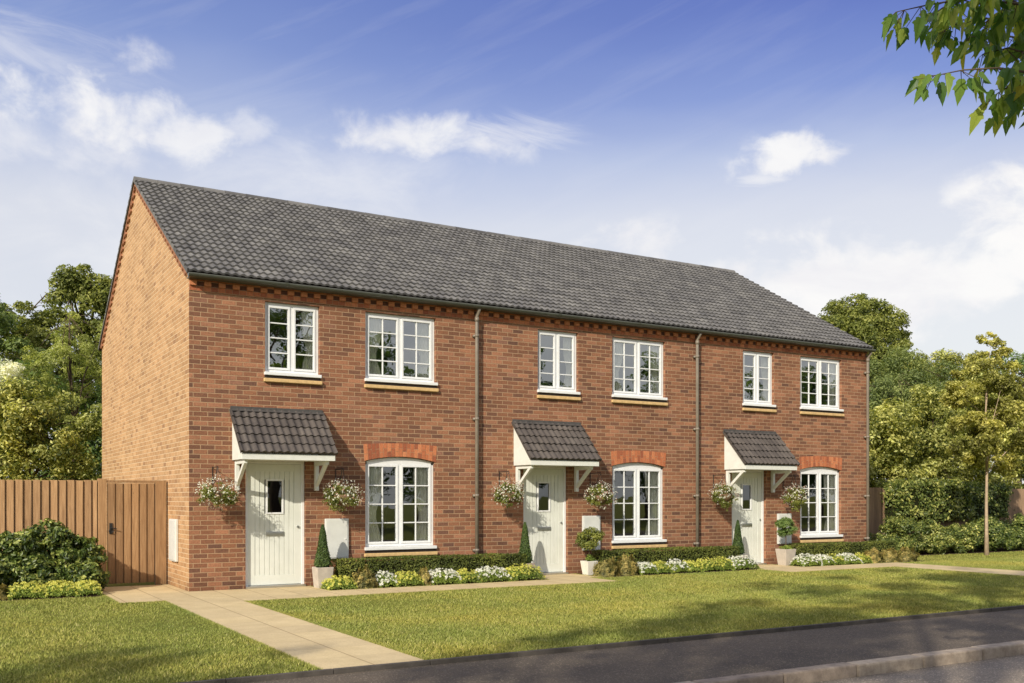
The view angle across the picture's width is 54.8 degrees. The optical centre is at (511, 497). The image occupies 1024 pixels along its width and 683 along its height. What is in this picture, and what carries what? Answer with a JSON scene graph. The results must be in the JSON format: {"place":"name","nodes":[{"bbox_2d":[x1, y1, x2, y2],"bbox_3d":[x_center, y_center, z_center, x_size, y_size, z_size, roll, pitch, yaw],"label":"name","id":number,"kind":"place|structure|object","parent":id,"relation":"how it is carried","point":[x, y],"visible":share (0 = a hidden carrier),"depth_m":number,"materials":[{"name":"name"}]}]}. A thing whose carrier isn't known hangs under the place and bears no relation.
{"place":"outdoors","nodes":[
{"label":"outdoors","id":0,"kind":"place"},
{"bbox_2d":[102,586,161,602],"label":"path","id":1,"kind":"structure","parent":0,"point":[125,594],"depth_m":15.05,"materials":[{"name":"concrete"}]},
{"bbox_2d":[132,584,218,604],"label":"path","id":2,"kind":"structure","parent":0,"point":[172,594],"depth_m":15.05,"materials":[{"name":"concrete"}]},
{"bbox_2d":[190,586,348,602],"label":"path","id":3,"kind":"structure","parent":0,"point":[232,595],"depth_m":15.21,"materials":[{"name":"concrete"}]},
{"bbox_2d":[177,601,422,668],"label":"path","id":4,"kind":"structure","parent":0,"point":[316,645],"depth_m":10.41,"materials":[{"name":"concrete"}]},
{"bbox_2d":[332,578,614,595],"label":"path","id":5,"kind":"structure","parent":0,"point":[353,592],"depth_m":16.41,"materials":[{"name":"concrete"}]},
{"bbox_2d":[0,551,1023,682],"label":"lawn","id":6,"kind":"structure","parent":0,"point":[161,626],"depth_m":12.44,"materials":[{"name":"green plant"}]},
{"bbox_2d":[0,358,27,393],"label":"blossom tree","id":7,"kind":"object","parent":6,"relation":"on","point":[12,369],"visible":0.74,"depth_m":24.94,"materials":[{"name":"white plant"}]},
{"bbox_2d":[0,301,53,406],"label":"dark tree","id":8,"kind":"object","parent":6,"relation":"on","point":[9,344],"visible":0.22,"depth_m":31.70,"materials":[{"name":"green plant"}]},
{"bbox_2d":[0,480,96,550],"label":"wooden fence","id":9,"kind":"object","parent":6,"relation":"on","point":[70,504],"visible":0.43,"depth_m":16.00,"materials":[{"name":"brown wood"}]},
{"bbox_2d":[97,479,165,586],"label":"garden gate","id":10,"kind":"structure","parent":9,"relation":"attached to","point":[131,525],"depth_m":16.62,"materials":[{"name":"brown wood"}]},
{"bbox_2d":[0,593,99,600],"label":"flower bed","id":11,"kind":"object","parent":6,"relation":"on","point":[61,596],"visible":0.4,"depth_m":14.79,"materials":[{"name":"soil"}]},
{"bbox_2d":[0,583,8,599],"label":"shrub","id":12,"kind":"object","parent":11,"relation":"on","point":[3,593],"visible":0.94,"depth_m":14.32,"materials":[{"name":"brown plant"}]},
{"bbox_2d":[0,530,30,590],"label":"evergreen shrub","id":13,"kind":"object","parent":11,"relation":"on","point":[6,563],"visible":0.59,"depth_m":14.78,"materials":[{"name":"green plant"}]},
{"bbox_2d":[6,581,47,599],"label":"flower clump","id":14,"kind":"object","parent":11,"relation":"on","point":[20,590],"visible":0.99,"depth_m":14.46,"materials":[{"name":"yellow plant"}]},
{"bbox_2d":[0,518,74,590],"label":"evergreen shrub","id":15,"kind":"object","parent":11,"relation":"on","point":[37,546],"visible":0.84,"depth_m":15.03,"materials":[{"name":"green plant"}]},
{"bbox_2d":[40,580,79,598],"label":"flower clump","id":16,"kind":"object","parent":11,"relation":"on","point":[65,588],"visible":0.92,"depth_m":14.69,"materials":[{"name":"yellow plant"}]},
{"bbox_2d":[48,534,110,590],"bbox_3d":[-6.781,1.044,15.461,0.961,0.978,0.985,0,0,-31],"label":"evergreen shrub","id":17,"kind":"object","parent":11,"relation":"on","point":[82,560],"visible":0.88,"depth_m":15.25,"materials":[{"name":"green plant"}]},
{"bbox_2d":[74,579,101,596],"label":"flower clump","id":18,"kind":"object","parent":11,"relation":"on","point":[83,588],"visible":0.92,"depth_m":14.88,"materials":[{"name":"yellow plant"}]},
{"bbox_2d":[0,375,101,481],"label":"variegated bush","id":19,"kind":"object","parent":6,"relation":"on","point":[28,434],"visible":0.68,"depth_m":23.61,"materials":[{"name":"green plant"}]},
{"bbox_2d":[0,356,101,479],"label":"dark tree","id":20,"kind":"object","parent":6,"relation":"on","point":[94,445],"visible":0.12,"depth_m":26.94,"materials":[{"name":"green plant"}]},
{"bbox_2d":[6,304,102,480],"bbox_3d":[-11.860,-1.838,26.483,3.331,6.732,1.906,0,0,-31],"label":"feathery tree","id":21,"kind":"object","parent":6,"relation":"on","point":[61,346],"visible":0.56,"depth_m":26.34,"materials":[{"name":"green plant"}]},
{"bbox_2d":[0,263,111,445],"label":"dark tree","id":22,"kind":"object","parent":6,"relation":"on","point":[87,292],"visible":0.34,"depth_m":34.18,"materials":[{"name":"green plant"}]},
{"bbox_2d":[326,578,540,590],"bbox_3d":[-1.362,1.526,17.155,4.110,0.104,0.960,0,0,-31],"label":"flower bed","id":23,"kind":"object","parent":6,"relation":"on","point":[471,582],"visible":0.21,"depth_m":17.03,"materials":[{"name":"soil"}]},
{"bbox_2d":[312,525,333,587],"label":"potted topiary","id":24,"kind":"object","parent":23,"relation":"on","point":[322,570],"visible":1,"depth_m":16.15,"materials":[{"name":"plant"}]},
{"bbox_2d":[320,575,357,589],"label":"flower clump","id":25,"kind":"object","parent":23,"relation":"on","point":[336,582],"visible":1,"depth_m":15.91,"materials":[{"name":"yellow plant"}]},
{"bbox_2d":[352,564,379,588],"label":"shrub","id":26,"kind":"object","parent":23,"relation":"on","point":[365,578],"visible":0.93,"depth_m":16.12,"materials":[{"name":"yellow plant"}]},
{"bbox_2d":[375,570,397,587],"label":"flower clump","id":27,"kind":"object","parent":23,"relation":"on","point":[383,579],"visible":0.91,"depth_m":16.30,"materials":[{"name":"white plant"}]},
{"bbox_2d":[390,570,424,586],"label":"flower clump","id":28,"kind":"object","parent":23,"relation":"on","point":[406,578],"visible":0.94,"depth_m":16.51,"materials":[{"name":"yellow plant"}]},
{"bbox_2d":[415,567,431,585],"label":"shrub","id":29,"kind":"object","parent":23,"relation":"on","point":[424,574],"visible":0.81,"depth_m":16.68,"materials":[{"name":"yellow plant"}]},
{"bbox_2d":[331,552,528,584],"bbox_3d":[-1.376,1.234,17.351,3.677,0.506,0.456,0,0,-31],"label":"box hedge","id":30,"kind":"object","parent":23,"relation":"on","point":[392,564],"visible":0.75,"depth_m":17.12,"materials":[{"name":"green plant"}]},
{"bbox_2d":[429,568,461,584],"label":"flower clump","id":31,"kind":"object","parent":23,"relation":"on","point":[439,576],"visible":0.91,"depth_m":16.84,"materials":[{"name":"white plant"}]},
{"bbox_2d":[454,568,482,583],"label":"flower clump","id":32,"kind":"object","parent":23,"relation":"on","point":[466,576],"visible":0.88,"depth_m":17.08,"materials":[{"name":"yellow plant"}]},
{"bbox_2d":[473,566,511,582],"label":"flower clump","id":33,"kind":"object","parent":23,"relation":"on","point":[497,573],"visible":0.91,"depth_m":17.35,"materials":[{"name":"white plant"}]},
{"bbox_2d":[505,563,545,581],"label":"flower clump","id":34,"kind":"object","parent":23,"relation":"on","point":[525,572],"visible":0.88,"depth_m":17.66,"materials":[{"name":"yellow plant"}]},
{"bbox_2d":[518,522,534,577],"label":"potted topiary","id":35,"kind":"object","parent":23,"relation":"on","point":[524,548],"visible":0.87,"depth_m":18.23,"materials":[{"name":"plant"}]},
{"bbox_2d":[579,568,756,577],"bbox_3d":[3.183,1.526,19.833,4.080,0.104,0.960,0,0,-31],"label":"flower bed","id":36,"kind":"object","parent":6,"relation":"on","point":[694,571],"visible":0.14,"depth_m":19.60,"materials":[{"name":"soil"}]},
{"bbox_2d":[575,526,604,574],"bbox_3d":[1.459,1.005,18.902,0.565,0.934,0.572,0,0,-31],"label":"potted standard","id":37,"kind":"object","parent":36,"relation":"on","point":[586,538],"visible":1,"depth_m":18.80,"materials":[{"name":"plant"}]},
{"bbox_2d":[591,556,621,576],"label":"shrub","id":38,"kind":"object","parent":36,"relation":"on","point":[607,568],"visible":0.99,"depth_m":18.60,"materials":[{"name":"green plant"}]},
{"bbox_2d":[615,554,638,575],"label":"shrub","id":39,"kind":"object","parent":36,"relation":"on","point":[627,565],"visible":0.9,"depth_m":18.84,"materials":[{"name":"yellow plant"}]},
{"bbox_2d":[637,562,658,574],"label":"flower clump","id":40,"kind":"object","parent":36,"relation":"on","point":[646,567],"visible":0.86,"depth_m":19.05,"materials":[{"name":"white plant"}]},
{"bbox_2d":[650,560,674,573],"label":"flower clump","id":41,"kind":"object","parent":36,"relation":"on","point":[662,567],"visible":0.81,"depth_m":19.25,"materials":[{"name":"yellow plant"}]},
{"bbox_2d":[591,545,740,572],"bbox_3d":[3.174,1.232,20.032,3.602,0.510,0.461,0,0,-31],"label":"box hedge","id":42,"kind":"object","parent":36,"relation":"on","point":[650,555],"visible":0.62,"depth_m":19.91,"materials":[{"name":"green plant"}]},
{"bbox_2d":[665,558,690,572],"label":"flower clump","id":43,"kind":"object","parent":36,"relation":"on","point":[677,566],"visible":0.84,"depth_m":19.45,"materials":[{"name":"white plant"}]},
{"bbox_2d":[680,560,703,571],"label":"flower clump","id":44,"kind":"object","parent":36,"relation":"on","point":[695,566],"visible":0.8,"depth_m":19.64,"materials":[{"name":"yellow plant"}]},
{"bbox_2d":[696,557,724,571],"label":"flower clump","id":45,"kind":"object","parent":36,"relation":"on","point":[707,565],"visible":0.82,"depth_m":19.88,"materials":[{"name":"yellow plant"}]},
{"bbox_2d":[715,556,734,570],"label":"flower clump","id":46,"kind":"object","parent":36,"relation":"on","point":[726,563],"visible":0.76,"depth_m":20.09,"materials":[{"name":"yellow plant"}]},
{"bbox_2d":[732,520,747,567],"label":"potted topiary","id":47,"kind":"object","parent":36,"relation":"on","point":[737,540],"visible":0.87,"depth_m":20.91,"materials":[{"name":"plant"}]},
{"bbox_2d":[726,555,760,570],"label":"flower clump","id":48,"kind":"object","parent":36,"relation":"on","point":[745,562],"visible":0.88,"depth_m":20.35,"materials":[{"name":"white plant"}]},
{"bbox_2d":[774,560,919,566],"bbox_3d":[7.658,1.526,22.649,4.030,0.104,1.270,0,0,-31],"label":"flower bed","id":49,"kind":"object","parent":6,"relation":"on","point":[837,564],"visible":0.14,"depth_m":21.90,"materials":[{"name":"soil"}]},
{"bbox_2d":[774,517,797,565],"bbox_3d":[5.991,0.932,21.587,0.530,1.080,0.537,0,0,-31],"label":"potted standard","id":50,"kind":"object","parent":49,"relation":"on","point":[785,554],"visible":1,"depth_m":21.51,"materials":[{"name":"plant"}]},
{"bbox_2d":[790,553,822,565],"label":"flower clump","id":51,"kind":"object","parent":49,"relation":"on","point":[802,560],"visible":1,"depth_m":21.32,"materials":[{"name":"white plant"}]},
{"bbox_2d":[815,554,834,565],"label":"flower clump","id":52,"kind":"object","parent":49,"relation":"on","point":[825,559],"visible":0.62,"depth_m":21.56,"materials":[{"name":"white plant"}]},
{"bbox_2d":[788,540,898,564],"bbox_3d":[7.634,1.235,22.661,3.319,0.508,0.461,0,0,-31],"label":"box hedge","id":53,"kind":"object","parent":49,"relation":"on","point":[841,547],"visible":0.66,"depth_m":22.38,"materials":[{"name":"green plant"}]},
{"bbox_2d":[837,552,861,564],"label":"flower clump","id":54,"kind":"object","parent":49,"relation":"on","point":[847,557],"visible":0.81,"depth_m":21.97,"materials":[{"name":"white plant"}]},
{"bbox_2d":[853,552,872,563],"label":"flower clump","id":55,"kind":"object","parent":49,"relation":"on","point":[862,558],"visible":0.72,"depth_m":22.18,"materials":[{"name":"yellow plant"}]},
{"bbox_2d":[863,547,884,562],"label":"shrub","id":56,"kind":"object","parent":49,"relation":"on","point":[875,555],"visible":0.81,"depth_m":22.39,"materials":[{"name":"yellow plant"}]},
{"bbox_2d":[881,548,902,561],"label":"shrub","id":57,"kind":"object","parent":49,"relation":"on","point":[889,555],"visible":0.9,"depth_m":22.66,"materials":[{"name":"yellow plant"}]},
{"bbox_2d":[898,546,919,561],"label":"shrub","id":58,"kind":"object","parent":49,"relation":"on","point":[907,554],"visible":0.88,"depth_m":22.98,"materials":[{"name":"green plant"}]},
{"bbox_2d":[817,292,931,440],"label":"round tree","id":59,"kind":"object","parent":6,"relation":"on","point":[875,324],"visible":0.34,"depth_m":51.32,"materials":[{"name":"green plant"}]},
{"bbox_2d":[869,397,933,487],"bbox_3d":[11.134,-0.761,29.861,3.472,4.605,2.640,0,0,-31],"label":"variegated bush","id":60,"kind":"object","parent":6,"relation":"on","point":[891,450],"visible":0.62,"depth_m":29.22,"materials":[{"name":"green plant"}]},
{"bbox_2d":[869,344,966,454],"bbox_3d":[15.371,-2.252,38.661,6.591,7.596,3.553,0,0,-31],"label":"grey green tree","id":61,"kind":"object","parent":6,"relation":"on","point":[904,377],"visible":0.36,"depth_m":38.27,"materials":[{"name":"green plant"}]},
{"bbox_2d":[902,384,976,482],"bbox_3d":[13.183,-1.042,31.032,3.500,5.173,2.553,0,0,-31],"label":"variegated bush","id":62,"kind":"object","parent":6,"relation":"on","point":[934,439],"visible":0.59,"depth_m":30.44,"materials":[{"name":"green plant"}]},
{"bbox_2d":[869,487,1023,539],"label":"wooden fence","id":63,"kind":"object","parent":6,"relation":"on","point":[876,511],"visible":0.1,"depth_m":27.04,"materials":[{"name":"wood"}]},
{"bbox_2d":[875,475,976,522],"bbox_3d":[11.581,0.061,27.802,3.708,1.447,1.262,0,0,-31],"label":"climber hedge","id":64,"kind":"object","parent":63,"relation":"attached to","point":[941,498],"visible":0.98,"depth_m":27.42,"materials":[{"name":"green plant"}]},
{"bbox_2d":[964,480,1014,519],"bbox_3d":[13.827,0.132,29.207,2.224,1.328,1.139,0,0,-31],"label":"climber hedge","id":65,"kind":"object","parent":63,"relation":"attached to","point":[998,498],"visible":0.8,"depth_m":29.00,"materials":[{"name":"green plant"}]},
{"bbox_2d":[902,348,1023,460],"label":"green tree","id":66,"kind":"object","parent":6,"relation":"on","point":[947,356],"visible":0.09,"depth_m":41.42,"materials":[{"name":"green plant"}]},
{"bbox_2d":[918,547,1023,555],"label":"flower bed","id":67,"kind":"object","parent":6,"relation":"on","point":[975,551],"depth_m":27.22,"materials":[{"name":"soil"}]},
{"bbox_2d":[869,532,902,552],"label":"laurel shrub","id":68,"kind":"object","parent":67,"relation":"on","point":[882,536],"visible":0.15,"depth_m":24.89,"materials":[{"name":"green plant"}]},
{"bbox_2d":[876,516,926,553],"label":"laurel shrub","id":69,"kind":"object","parent":67,"relation":"on","point":[896,528],"visible":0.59,"depth_m":25.34,"materials":[{"name":"green plant"}]},
{"bbox_2d":[909,518,955,553],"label":"laurel shrub","id":70,"kind":"object","parent":67,"relation":"on","point":[934,540],"visible":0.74,"depth_m":25.82,"materials":[{"name":"green plant"}]},
{"bbox_2d":[942,522,983,552],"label":"laurel shrub","id":71,"kind":"object","parent":67,"relation":"on","point":[966,536],"visible":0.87,"depth_m":26.30,"materials":[{"name":"green plant"}]},
{"bbox_2d":[965,515,1016,550],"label":"laurel shrub","id":72,"kind":"object","parent":67,"relation":"on","point":[998,538],"visible":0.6,"depth_m":27.15,"materials":[{"name":"green plant"}]},
{"bbox_2d":[998,513,1023,549],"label":"laurel shrub","id":73,"kind":"object","parent":67,"relation":"on","point":[1016,526],"visible":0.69,"depth_m":27.88,"materials":[{"name":"green plant"}]},
{"bbox_2d":[937,331,1023,554],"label":"young tree","id":74,"kind":"object","parent":6,"relation":"on","point":[983,442],"visible":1,"depth_m":25.27,"materials":[{"name":"green plant"}]},
{"bbox_2d":[946,393,1023,488],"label":"variegated bush","id":75,"kind":"object","parent":6,"relation":"on","point":[993,477],"visible":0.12,"depth_m":31.71,"materials":[{"name":"green plant"}]},
{"bbox_2d":[989,350,1023,486],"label":"green tree","id":76,"kind":"object","parent":6,"relation":"on","point":[1021,359],"visible":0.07,"depth_m":44.93,"materials":[{"name":"green plant"}]},
{"bbox_2d":[1000,401,1023,488],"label":"variegated bush","id":77,"kind":"object","parent":6,"relation":"on","point":[1022,465],"visible":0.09,"depth_m":33.20,"materials":[{"name":"green plant"}]},
{"bbox_2d":[0,0,1023,483],"label":"sky","id":78,"kind":"structure","parent":0,"point":[780,145],"materials":[{"name":"blue"}]},
{"bbox_2d":[542,574,596,579],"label":"path","id":79,"kind":"structure","parent":0,"point":[561,576],"depth_m":18.50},
{"bbox_2d":[248,609,1023,682],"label":"pavement","id":80,"kind":"structure","parent":0,"point":[680,661],"depth_m":9.41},
{"bbox_2d":[748,564,798,568],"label":"path","id":81,"kind":"structure","parent":0,"point":[770,566],"depth_m":21.20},
{"bbox_2d":[763,562,927,572],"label":"path","id":82,"kind":"structure","parent":0,"point":[822,568],"depth_m":20.90,"materials":[{"name":"concrete"}]},
{"bbox_2d":[814,654,1023,682],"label":"road","id":83,"kind":"structure","parent":0,"point":[1009,669],"depth_m":9.03,"materials":[{"name":"asphalt"}]},
{"bbox_2d":[881,0,1023,136],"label":"maple tree","id":84,"kind":"object","parent":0,"point":[1009,15],"visible":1,"depth_m":4.89,"materials":[{"name":"green plant"}]},
{"bbox_2d":[900,565,1023,575],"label":"path","id":85,"kind":"structure","parent":0,"point":[982,570],"depth_m":20.31,"materials":[{"name":"concrete"}]},
{"label":"ground","id":86,"kind":"structure","parent":0,"visible":0},
{"bbox_2d":[98,176,488,591],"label":"terraced house","id":87,"kind":"structure","parent":86,"relation":"on","point":[281,362],"depth_m":17.11,"materials":[{"name":"red brick"}]},
{"bbox_2d":[195,468,240,510],"bbox_3d":[-4.583,-0.134,15.412,0.700,0.669,0.631,0,0,-31],"label":"hanging basket","id":88,"kind":"object","parent":87,"relation":"hanging from","point":[219,498],"visible":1,"depth_m":15.32,"materials":[{"name":"green metal"}]},
{"bbox_2d":[248,464,300,585],"bbox_3d":[-3.921,0.435,16.314,0.889,1.986,0.076,0,0,-31],"label":"front door","id":89,"kind":"structure","parent":87,"relation":"in","point":[274,536],"depth_m":16.31,"materials":[{"name":"white wood"}]},
{"bbox_2d":[263,302,321,384],"bbox_3d":[-3.657,-2.561,16.422,0.990,1.322,0.206,0,0,-31],"label":"window","id":90,"kind":"structure","parent":87,"relation":"in","point":[308,374],"depth_m":16.45,"materials":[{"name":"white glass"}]},
{"bbox_2d":[322,471,363,512],"bbox_3d":[-2.823,-0.111,16.461,0.726,0.714,0.664,0,0,-31],"label":"hanging basket","id":91,"kind":"object","parent":87,"relation":"hanging from","point":[334,499],"visible":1,"depth_m":16.37,"materials":[{"name":"green metal"}]},
{"bbox_2d":[364,457,437,556],"bbox_3d":[-1.977,0.149,17.412,1.390,1.733,0.206,0,0,-31],"label":"window","id":92,"kind":"structure","parent":87,"relation":"in","point":[422,469],"depth_m":17.42,"materials":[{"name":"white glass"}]},
{"bbox_2d":[364,312,438,391],"bbox_3d":[-1.968,-2.561,17.417,1.410,1.322,0.206,0,0,-31],"label":"window","id":93,"kind":"structure","parent":87,"relation":"in","point":[423,380],"depth_m":17.42,"materials":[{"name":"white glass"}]},
{"bbox_2d":[384,215,707,574],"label":"terraced house","id":94,"kind":"structure","parent":86,"relation":"on","point":[590,369],"depth_m":19.69,"materials":[{"name":"red brick"}]},
{"bbox_2d":[491,472,527,508],"bbox_3d":[-0.062,-0.137,18.080,0.686,0.663,0.655,0,0,-31],"label":"hanging basket","id":95,"kind":"object","parent":94,"relation":"hanging from","point":[513,494],"visible":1,"depth_m":17.98,"materials":[{"name":"green metal"}]},
{"bbox_2d":[524,469,562,571],"bbox_3d":[0.606,0.435,18.981,0.889,1.986,0.076,0,0,-31],"label":"front door","id":96,"kind":"structure","parent":94,"relation":"in","point":[543,505],"depth_m":19.00,"materials":[{"name":"white wood"}]},
{"bbox_2d":[537,330,580,400],"bbox_3d":[0.871,-2.561,19.089,0.990,1.322,0.206,0,0,-31],"label":"window","id":97,"kind":"structure","parent":94,"relation":"in","point":[568,391],"depth_m":19.12,"materials":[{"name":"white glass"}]},
{"bbox_2d":[584,474,617,508],"bbox_3d":[1.712,-0.123,19.110,0.691,0.689,0.626,0,0,-31],"label":"hanging basket","id":98,"kind":"object","parent":94,"relation":"hanging from","point":[599,498],"visible":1,"depth_m":19.01,"materials":[{"name":"green plant"}]},
{"bbox_2d":[611,463,666,548],"bbox_3d":[2.551,0.149,20.079,1.390,1.733,0.206,0,0,-31],"label":"window","id":99,"kind":"structure","parent":94,"relation":"in","point":[653,473],"depth_m":20.13,"materials":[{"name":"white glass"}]},
{"bbox_2d":[611,337,667,405],"bbox_3d":[2.559,-2.561,20.084,1.410,1.322,0.206,0,0,-31],"label":"window","id":100,"kind":"structure","parent":94,"relation":"in","point":[654,396],"depth_m":20.10,"materials":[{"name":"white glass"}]},
{"bbox_2d":[179,605,1023,682],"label":"lawn edging","id":101,"kind":"object","parent":86,"relation":"on","point":[279,676],"visible":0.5,"depth_m":9.67,"materials":[{"name":"concrete"}]},
{"bbox_2d":[580,246,875,564],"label":"terraced house","id":102,"kind":"structure","parent":86,"relation":"on","point":[784,392],"depth_m":22.40,"materials":[{"name":"red brick"}]},
{"bbox_2d":[709,478,740,510],"bbox_3d":[4.468,-0.089,20.748,0.696,0.757,0.643,0,0,-31],"label":"hanging basket","id":103,"kind":"object","parent":102,"relation":"hanging from","point":[724,497],"visible":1,"depth_m":20.67,"materials":[{"name":"green metal"}]},
{"bbox_2d":[732,472,760,562],"bbox_3d":[5.134,0.435,21.648,0.889,1.986,0.076,0,0,-31],"label":"front door","id":104,"kind":"structure","parent":102,"relation":"in","point":[747,509],"depth_m":21.69,"materials":[{"name":"white wood"}]},
{"bbox_2d":[742,351,776,411],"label":"window","id":105,"kind":"structure","parent":102,"relation":"in","point":[765,405],"depth_m":21.79,"materials":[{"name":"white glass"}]},
{"bbox_2d":[780,477,810,511],"bbox_3d":[6.237,-0.076,21.793,0.715,0.783,0.658,0,0,-31],"label":"hanging basket","id":106,"kind":"object","parent":102,"relation":"hanging from","point":[795,499],"visible":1,"depth_m":21.69,"materials":[{"name":"green plant"}]},
{"bbox_2d":[800,356,843,416],"bbox_3d":[7.087,-2.561,22.751,1.410,1.322,0.206,0,0,-31],"label":"window","id":107,"kind":"structure","parent":102,"relation":"in","point":[831,408],"depth_m":22.82,"materials":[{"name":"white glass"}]},
{"bbox_2d":[800,467,843,542],"bbox_3d":[7.079,0.149,22.746,1.390,1.733,0.206,0,0,-31],"label":"window","id":108,"kind":"structure","parent":102,"relation":"in","point":[831,476],"depth_m":22.84,"materials":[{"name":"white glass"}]},
{"bbox_2d":[676,640,1023,682],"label":"kerb","id":109,"kind":"structure","parent":86,"relation":"on","point":[824,672],"depth_m":9.07,"materials":[{"name":"concrete"}]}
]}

